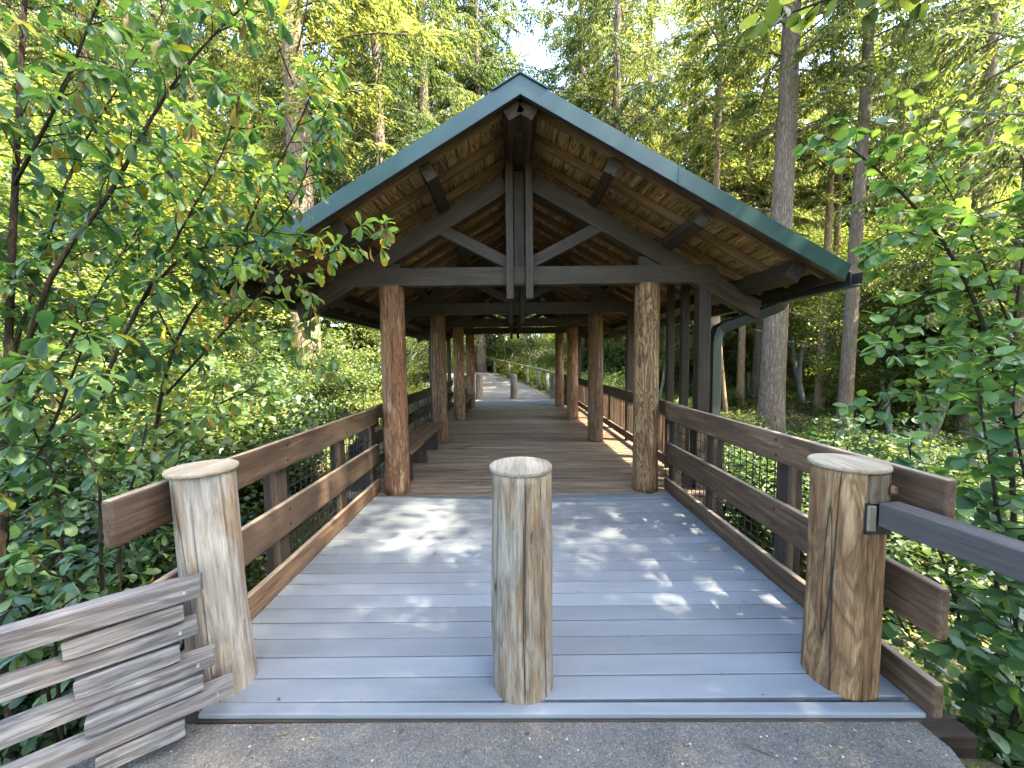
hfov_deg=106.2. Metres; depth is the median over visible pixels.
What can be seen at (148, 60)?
fir tree
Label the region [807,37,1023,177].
maple tree
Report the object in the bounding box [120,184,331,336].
maple tree
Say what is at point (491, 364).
bush
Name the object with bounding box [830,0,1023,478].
fir tree
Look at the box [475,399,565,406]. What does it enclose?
boardwalk
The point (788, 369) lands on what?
maple sapling
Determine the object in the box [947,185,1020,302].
maple tree
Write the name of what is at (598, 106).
slender conifer
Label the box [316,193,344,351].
fir tree
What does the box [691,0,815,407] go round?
slender conifer
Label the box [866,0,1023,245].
fir tree
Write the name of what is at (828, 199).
slender conifer
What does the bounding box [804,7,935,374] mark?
fir tree
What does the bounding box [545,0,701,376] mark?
fir tree
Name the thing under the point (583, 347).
maple tree
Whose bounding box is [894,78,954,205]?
slender conifer
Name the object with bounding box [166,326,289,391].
bush
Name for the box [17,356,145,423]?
bush
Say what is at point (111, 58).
fir tree
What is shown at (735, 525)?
bush
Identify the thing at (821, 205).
slender conifer
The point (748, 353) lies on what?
maple tree
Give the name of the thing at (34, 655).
leafy shrub
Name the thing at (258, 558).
bush
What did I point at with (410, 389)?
bush
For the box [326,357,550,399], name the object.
path
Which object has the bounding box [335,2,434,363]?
fir tree
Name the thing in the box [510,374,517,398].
log bollard
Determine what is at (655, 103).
fir tree
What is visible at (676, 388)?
bush
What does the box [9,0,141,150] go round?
fir tree
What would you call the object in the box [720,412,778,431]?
bush
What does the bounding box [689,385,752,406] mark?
bush
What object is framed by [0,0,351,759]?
leafy shrub
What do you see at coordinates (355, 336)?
maple tree
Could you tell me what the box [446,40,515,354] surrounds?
fir tree
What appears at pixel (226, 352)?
bush
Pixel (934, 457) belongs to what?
bush
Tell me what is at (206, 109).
fir tree
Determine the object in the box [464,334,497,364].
maple tree
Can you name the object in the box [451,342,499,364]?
bush
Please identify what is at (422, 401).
bush
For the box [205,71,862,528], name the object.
covered bridge
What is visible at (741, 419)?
bush
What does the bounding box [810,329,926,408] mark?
maple sapling
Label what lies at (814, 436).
bush
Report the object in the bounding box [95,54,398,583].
leafy shrub
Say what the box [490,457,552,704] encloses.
log bollard
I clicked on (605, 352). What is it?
maple sapling
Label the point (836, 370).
maple sapling
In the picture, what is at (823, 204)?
fir tree
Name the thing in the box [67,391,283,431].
bush
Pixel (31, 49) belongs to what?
fir tree
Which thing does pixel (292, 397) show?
bush
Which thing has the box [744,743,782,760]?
twig
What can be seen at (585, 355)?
maple sapling
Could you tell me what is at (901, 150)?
slender conifer
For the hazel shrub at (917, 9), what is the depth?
2.06 m
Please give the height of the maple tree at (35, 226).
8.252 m
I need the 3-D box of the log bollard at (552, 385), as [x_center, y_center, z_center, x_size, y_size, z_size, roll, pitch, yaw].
[1.731,0.087,15.757,0.306,1.088,0.306,-1,4,0]
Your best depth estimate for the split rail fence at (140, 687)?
1.50 m
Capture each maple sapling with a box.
[532,339,624,373]
[603,332,692,392]
[660,332,729,385]
[725,331,752,382]
[752,321,816,383]
[792,338,950,414]
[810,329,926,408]
[863,363,994,428]
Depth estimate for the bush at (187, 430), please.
5.64 m
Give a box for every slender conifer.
[138,0,199,126]
[222,2,287,354]
[557,2,609,369]
[583,78,609,123]
[597,65,623,374]
[651,0,805,327]
[672,5,712,379]
[677,43,749,413]
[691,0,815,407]
[767,0,914,413]
[768,4,921,404]
[792,85,868,383]
[855,0,952,413]
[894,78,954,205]
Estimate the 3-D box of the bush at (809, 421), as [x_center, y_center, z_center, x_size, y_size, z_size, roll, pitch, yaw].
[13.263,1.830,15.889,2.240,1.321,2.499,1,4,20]
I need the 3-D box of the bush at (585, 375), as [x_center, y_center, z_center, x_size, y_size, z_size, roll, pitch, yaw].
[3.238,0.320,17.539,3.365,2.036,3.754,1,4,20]
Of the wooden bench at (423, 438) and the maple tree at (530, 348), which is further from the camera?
the maple tree at (530, 348)
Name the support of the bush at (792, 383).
on the ground at (300, 534)
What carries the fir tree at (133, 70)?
on the ground at (300, 534)
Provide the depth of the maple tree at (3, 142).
14.27 m
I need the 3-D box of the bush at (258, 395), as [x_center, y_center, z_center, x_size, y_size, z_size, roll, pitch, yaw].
[-6.318,1.587,8.261,4.692,3.837,4.675,2,5,40]
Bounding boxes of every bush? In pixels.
[0,296,105,372]
[0,327,381,576]
[0,328,310,516]
[0,363,205,442]
[0,465,169,712]
[0,503,172,705]
[0,510,173,751]
[0,612,181,760]
[0,641,183,765]
[2,323,214,360]
[5,562,252,756]
[9,426,173,593]
[9,437,291,659]
[10,534,248,700]
[15,365,245,437]
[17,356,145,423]
[18,517,253,650]
[34,312,252,375]
[36,550,267,611]
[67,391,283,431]
[72,563,263,734]
[74,375,330,517]
[74,561,267,681]
[82,495,293,601]
[90,312,319,412]
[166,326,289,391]
[213,334,291,386]
[225,424,313,519]
[239,356,381,425]
[265,388,339,425]
[266,323,381,419]
[276,408,334,495]
[291,390,381,433]
[322,342,381,405]
[369,373,428,404]
[380,379,429,409]
[408,386,453,411]
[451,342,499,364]
[465,348,517,370]
[483,352,531,373]
[494,356,547,379]
[516,360,566,386]
[528,365,586,389]
[549,371,614,389]
[585,366,624,388]
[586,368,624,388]
[603,378,659,389]
[659,377,729,398]
[659,391,691,407]
[677,376,747,390]
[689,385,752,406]
[689,432,820,545]
[720,410,775,449]
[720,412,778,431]
[721,508,761,540]
[725,444,1023,641]
[777,426,866,450]
[786,377,809,390]
[786,378,810,393]
[786,422,833,439]
[793,382,814,390]
[799,412,870,432]
[804,414,1023,490]
[808,405,882,429]
[878,404,966,433]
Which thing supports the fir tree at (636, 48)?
on the ground at (300, 534)
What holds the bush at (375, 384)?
on the ground at (300, 534)
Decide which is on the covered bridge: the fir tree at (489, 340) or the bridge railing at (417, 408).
the bridge railing at (417, 408)
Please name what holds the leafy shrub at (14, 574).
on the ground at (300, 534)
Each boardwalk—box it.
[185,493,976,758]
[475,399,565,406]
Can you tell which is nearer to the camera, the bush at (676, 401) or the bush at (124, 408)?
the bush at (124, 408)
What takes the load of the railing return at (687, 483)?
on the covered bridge
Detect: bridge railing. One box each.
[101,407,380,653]
[347,380,452,475]
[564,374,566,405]
[578,377,691,472]
[664,402,956,718]
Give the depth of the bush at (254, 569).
4.47 m
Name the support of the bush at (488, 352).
on the ground at (300, 534)
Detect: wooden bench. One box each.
[409,422,443,480]
[453,394,473,412]
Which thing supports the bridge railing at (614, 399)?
attached to the covered bridge
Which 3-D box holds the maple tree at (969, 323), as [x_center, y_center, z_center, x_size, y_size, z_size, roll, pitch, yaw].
[16.857,-2.074,14.222,7.127,9.046,7.624,-1,4,-2]
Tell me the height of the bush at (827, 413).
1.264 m
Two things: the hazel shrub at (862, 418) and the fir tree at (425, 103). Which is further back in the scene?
the fir tree at (425, 103)
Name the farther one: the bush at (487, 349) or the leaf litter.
the bush at (487, 349)
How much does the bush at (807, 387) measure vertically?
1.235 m
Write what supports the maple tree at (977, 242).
on the ground at (300, 534)
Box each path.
[67,722,964,767]
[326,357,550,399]
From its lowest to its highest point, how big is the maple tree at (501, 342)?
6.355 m
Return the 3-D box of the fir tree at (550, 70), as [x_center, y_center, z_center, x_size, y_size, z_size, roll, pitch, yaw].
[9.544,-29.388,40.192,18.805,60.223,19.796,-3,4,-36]
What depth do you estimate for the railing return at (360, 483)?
4.75 m
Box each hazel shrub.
[738,0,929,46]
[786,412,919,501]
[791,117,1023,722]
[881,346,1023,767]
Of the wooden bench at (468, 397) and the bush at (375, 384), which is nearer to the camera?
the wooden bench at (468, 397)
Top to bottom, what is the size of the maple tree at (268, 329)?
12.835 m
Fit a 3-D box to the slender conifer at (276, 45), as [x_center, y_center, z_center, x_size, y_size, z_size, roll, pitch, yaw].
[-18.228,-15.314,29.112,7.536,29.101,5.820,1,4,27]
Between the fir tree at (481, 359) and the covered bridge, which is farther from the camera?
the fir tree at (481, 359)
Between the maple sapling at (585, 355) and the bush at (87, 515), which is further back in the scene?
the maple sapling at (585, 355)
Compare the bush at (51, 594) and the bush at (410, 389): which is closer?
the bush at (51, 594)
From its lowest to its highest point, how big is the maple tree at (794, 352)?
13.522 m
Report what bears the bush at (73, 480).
on the ground at (300, 534)
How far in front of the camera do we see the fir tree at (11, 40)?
18.80 m
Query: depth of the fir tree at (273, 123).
31.88 m
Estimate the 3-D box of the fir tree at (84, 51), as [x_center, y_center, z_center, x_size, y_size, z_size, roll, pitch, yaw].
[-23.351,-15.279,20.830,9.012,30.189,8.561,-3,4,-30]
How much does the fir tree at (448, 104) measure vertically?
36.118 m
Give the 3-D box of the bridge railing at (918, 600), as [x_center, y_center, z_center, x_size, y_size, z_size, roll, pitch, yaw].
[1.931,1.025,3.182,0.154,1.430,3.020,-1,4,0]
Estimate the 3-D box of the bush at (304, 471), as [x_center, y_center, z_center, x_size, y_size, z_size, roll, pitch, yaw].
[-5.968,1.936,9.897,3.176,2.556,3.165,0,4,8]
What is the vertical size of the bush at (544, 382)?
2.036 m
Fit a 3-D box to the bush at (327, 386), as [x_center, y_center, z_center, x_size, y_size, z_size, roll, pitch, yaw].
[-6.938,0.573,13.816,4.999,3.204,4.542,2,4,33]
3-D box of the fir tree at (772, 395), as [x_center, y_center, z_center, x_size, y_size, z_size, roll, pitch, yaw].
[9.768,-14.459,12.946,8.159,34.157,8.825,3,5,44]
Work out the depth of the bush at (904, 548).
5.56 m
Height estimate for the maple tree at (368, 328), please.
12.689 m
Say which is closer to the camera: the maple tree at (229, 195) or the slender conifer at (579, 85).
the maple tree at (229, 195)
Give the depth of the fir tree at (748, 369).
30.61 m
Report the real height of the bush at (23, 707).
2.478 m
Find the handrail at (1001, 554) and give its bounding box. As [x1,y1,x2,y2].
[878,501,1023,582]
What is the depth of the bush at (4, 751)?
2.51 m
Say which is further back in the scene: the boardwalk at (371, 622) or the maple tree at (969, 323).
the maple tree at (969, 323)
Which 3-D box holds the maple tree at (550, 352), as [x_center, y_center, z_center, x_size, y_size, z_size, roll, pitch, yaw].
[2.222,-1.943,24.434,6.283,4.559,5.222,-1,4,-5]
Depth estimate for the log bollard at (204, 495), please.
1.82 m
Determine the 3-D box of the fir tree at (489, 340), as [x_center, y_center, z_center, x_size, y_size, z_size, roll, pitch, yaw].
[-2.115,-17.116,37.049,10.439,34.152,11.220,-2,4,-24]
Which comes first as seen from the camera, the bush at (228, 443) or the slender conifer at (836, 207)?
the bush at (228, 443)
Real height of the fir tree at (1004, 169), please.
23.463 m
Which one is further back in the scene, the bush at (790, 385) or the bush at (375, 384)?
the bush at (790, 385)
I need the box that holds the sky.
[19,0,1023,337]
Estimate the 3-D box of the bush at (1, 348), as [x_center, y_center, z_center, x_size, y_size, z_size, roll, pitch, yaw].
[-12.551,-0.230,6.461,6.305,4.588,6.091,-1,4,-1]
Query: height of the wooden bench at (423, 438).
0.455 m
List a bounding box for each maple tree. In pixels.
[0,48,121,277]
[0,77,321,362]
[0,110,188,322]
[0,133,233,344]
[0,231,238,382]
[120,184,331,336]
[185,177,348,354]
[320,318,406,357]
[321,150,425,360]
[347,326,474,392]
[406,335,480,378]
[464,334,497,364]
[475,314,554,365]
[499,326,582,379]
[507,316,542,360]
[530,316,604,358]
[551,326,663,371]
[587,315,734,397]
[721,301,818,394]
[727,211,874,400]
[788,191,1013,369]
[790,244,982,435]
[793,218,1016,438]
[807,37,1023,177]
[843,203,1016,444]
[874,214,1016,392]
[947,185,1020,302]
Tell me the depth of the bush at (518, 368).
26.34 m
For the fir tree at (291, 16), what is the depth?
13.56 m
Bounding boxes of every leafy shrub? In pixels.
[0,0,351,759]
[0,405,201,734]
[0,584,99,755]
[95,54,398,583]
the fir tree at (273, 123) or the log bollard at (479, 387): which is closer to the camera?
the log bollard at (479, 387)
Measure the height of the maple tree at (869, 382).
8.252 m
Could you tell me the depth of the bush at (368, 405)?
13.88 m
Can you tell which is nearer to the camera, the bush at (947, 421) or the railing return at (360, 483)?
the railing return at (360, 483)
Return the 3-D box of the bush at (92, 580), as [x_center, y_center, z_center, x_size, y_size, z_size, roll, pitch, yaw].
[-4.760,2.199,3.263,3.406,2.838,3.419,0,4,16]
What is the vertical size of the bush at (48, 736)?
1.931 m
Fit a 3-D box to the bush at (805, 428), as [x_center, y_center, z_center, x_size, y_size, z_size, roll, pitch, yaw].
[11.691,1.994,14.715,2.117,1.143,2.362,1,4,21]
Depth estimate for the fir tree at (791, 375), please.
32.65 m
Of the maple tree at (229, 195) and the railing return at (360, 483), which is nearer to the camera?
the railing return at (360, 483)
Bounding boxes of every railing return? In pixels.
[341,413,380,489]
[665,419,692,486]
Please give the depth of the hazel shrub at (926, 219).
2.94 m
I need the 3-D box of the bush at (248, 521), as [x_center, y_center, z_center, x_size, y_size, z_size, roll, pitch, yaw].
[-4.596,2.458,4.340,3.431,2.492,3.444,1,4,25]
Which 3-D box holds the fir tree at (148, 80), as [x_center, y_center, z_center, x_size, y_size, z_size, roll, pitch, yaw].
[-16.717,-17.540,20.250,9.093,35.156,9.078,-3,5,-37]
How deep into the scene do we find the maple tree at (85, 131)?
18.90 m
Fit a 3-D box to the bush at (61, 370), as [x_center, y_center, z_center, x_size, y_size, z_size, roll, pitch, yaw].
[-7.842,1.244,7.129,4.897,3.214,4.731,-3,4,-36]
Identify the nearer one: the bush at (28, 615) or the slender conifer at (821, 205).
the bush at (28, 615)
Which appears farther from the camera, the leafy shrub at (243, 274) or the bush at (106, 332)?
the bush at (106, 332)
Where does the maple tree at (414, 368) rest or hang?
on the ground at (300, 534)
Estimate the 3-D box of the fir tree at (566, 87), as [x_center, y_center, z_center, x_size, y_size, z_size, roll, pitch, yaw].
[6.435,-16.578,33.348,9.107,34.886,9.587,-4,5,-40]
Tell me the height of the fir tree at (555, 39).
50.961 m
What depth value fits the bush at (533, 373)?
22.67 m
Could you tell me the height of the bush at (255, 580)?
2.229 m
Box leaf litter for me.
[192,501,931,767]
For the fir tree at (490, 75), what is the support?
on the ground at (300, 534)
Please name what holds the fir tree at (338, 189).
on the ground at (300, 534)
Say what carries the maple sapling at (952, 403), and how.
on the ground at (300, 534)
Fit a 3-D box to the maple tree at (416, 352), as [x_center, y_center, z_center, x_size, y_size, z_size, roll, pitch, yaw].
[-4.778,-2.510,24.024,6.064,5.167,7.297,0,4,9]
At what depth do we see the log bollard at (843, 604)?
1.80 m
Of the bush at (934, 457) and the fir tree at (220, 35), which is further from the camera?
the fir tree at (220, 35)
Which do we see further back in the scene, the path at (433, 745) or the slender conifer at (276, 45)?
the slender conifer at (276, 45)
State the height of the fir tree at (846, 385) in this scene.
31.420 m
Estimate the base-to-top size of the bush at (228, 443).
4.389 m
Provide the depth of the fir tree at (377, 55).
17.36 m
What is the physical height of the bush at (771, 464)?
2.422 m
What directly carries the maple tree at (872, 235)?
on the ground at (300, 534)
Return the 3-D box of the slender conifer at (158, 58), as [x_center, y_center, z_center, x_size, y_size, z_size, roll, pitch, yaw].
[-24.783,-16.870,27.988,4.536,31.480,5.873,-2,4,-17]
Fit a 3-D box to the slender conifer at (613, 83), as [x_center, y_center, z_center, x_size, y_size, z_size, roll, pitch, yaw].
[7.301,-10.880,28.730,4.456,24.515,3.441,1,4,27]
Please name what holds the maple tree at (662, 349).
on the ground at (300, 534)
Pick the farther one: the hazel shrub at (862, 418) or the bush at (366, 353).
the bush at (366, 353)
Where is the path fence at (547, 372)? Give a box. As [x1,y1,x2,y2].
[464,353,554,392]
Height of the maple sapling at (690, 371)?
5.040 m
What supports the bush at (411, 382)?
on the ground at (300, 534)
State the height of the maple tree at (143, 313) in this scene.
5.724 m
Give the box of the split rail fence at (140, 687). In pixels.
[0,572,233,767]
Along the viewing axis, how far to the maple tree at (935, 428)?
14.80 m
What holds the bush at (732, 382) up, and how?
on the ground at (300, 534)
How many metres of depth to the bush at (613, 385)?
14.96 m
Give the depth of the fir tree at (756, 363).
24.90 m
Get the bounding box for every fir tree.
[0,0,105,300]
[0,0,184,313]
[1,0,104,313]
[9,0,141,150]
[57,4,137,135]
[72,0,286,333]
[98,0,454,395]
[111,12,176,133]
[130,11,191,320]
[146,1,263,322]
[150,1,331,358]
[206,4,330,355]
[263,0,465,398]
[267,0,410,362]
[314,17,375,359]
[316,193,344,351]
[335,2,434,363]
[343,0,492,373]
[380,0,559,367]
[429,0,529,371]
[431,52,459,343]
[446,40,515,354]
[464,30,508,351]
[528,0,636,360]
[531,0,667,154]
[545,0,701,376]
[558,0,627,369]
[594,0,704,161]
[637,44,686,339]
[638,0,826,377]
[661,91,752,371]
[687,0,906,433]
[703,74,797,377]
[705,0,847,398]
[786,123,823,379]
[794,103,872,348]
[802,0,972,437]
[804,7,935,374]
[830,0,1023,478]
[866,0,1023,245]
[871,36,973,215]
[872,0,1023,435]
[993,141,1019,193]
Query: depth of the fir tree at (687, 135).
21.87 m
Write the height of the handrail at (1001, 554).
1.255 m
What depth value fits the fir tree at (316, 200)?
27.76 m
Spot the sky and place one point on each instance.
(537, 58)
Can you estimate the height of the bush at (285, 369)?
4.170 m
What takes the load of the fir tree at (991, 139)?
on the ground at (300, 534)
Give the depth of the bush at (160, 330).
12.26 m
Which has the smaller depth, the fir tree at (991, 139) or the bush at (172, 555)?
the bush at (172, 555)
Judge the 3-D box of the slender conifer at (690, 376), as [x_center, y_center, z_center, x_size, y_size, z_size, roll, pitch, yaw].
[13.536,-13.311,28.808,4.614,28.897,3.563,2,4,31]
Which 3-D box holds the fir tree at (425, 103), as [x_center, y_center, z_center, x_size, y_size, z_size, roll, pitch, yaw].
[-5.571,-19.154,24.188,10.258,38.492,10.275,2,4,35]
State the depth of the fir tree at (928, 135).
31.16 m
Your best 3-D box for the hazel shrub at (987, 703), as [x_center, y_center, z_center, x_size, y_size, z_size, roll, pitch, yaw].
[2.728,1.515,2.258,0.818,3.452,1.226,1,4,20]
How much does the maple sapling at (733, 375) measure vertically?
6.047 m
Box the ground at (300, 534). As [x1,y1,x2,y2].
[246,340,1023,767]
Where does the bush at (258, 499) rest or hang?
on the ground at (300, 534)
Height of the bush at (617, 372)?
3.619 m
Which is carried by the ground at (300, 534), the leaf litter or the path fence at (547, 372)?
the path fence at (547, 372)
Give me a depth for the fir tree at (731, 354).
26.75 m
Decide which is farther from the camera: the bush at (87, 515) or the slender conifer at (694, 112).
the slender conifer at (694, 112)
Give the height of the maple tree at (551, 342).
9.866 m
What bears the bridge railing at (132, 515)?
on the boardwalk at (371, 622)
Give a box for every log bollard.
[162,459,257,711]
[476,374,482,399]
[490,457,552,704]
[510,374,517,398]
[550,373,554,398]
[801,453,897,701]
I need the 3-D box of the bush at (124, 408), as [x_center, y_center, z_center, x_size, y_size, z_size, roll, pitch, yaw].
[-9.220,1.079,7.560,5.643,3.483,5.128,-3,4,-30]
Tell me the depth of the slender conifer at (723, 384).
20.32 m
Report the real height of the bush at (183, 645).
1.791 m

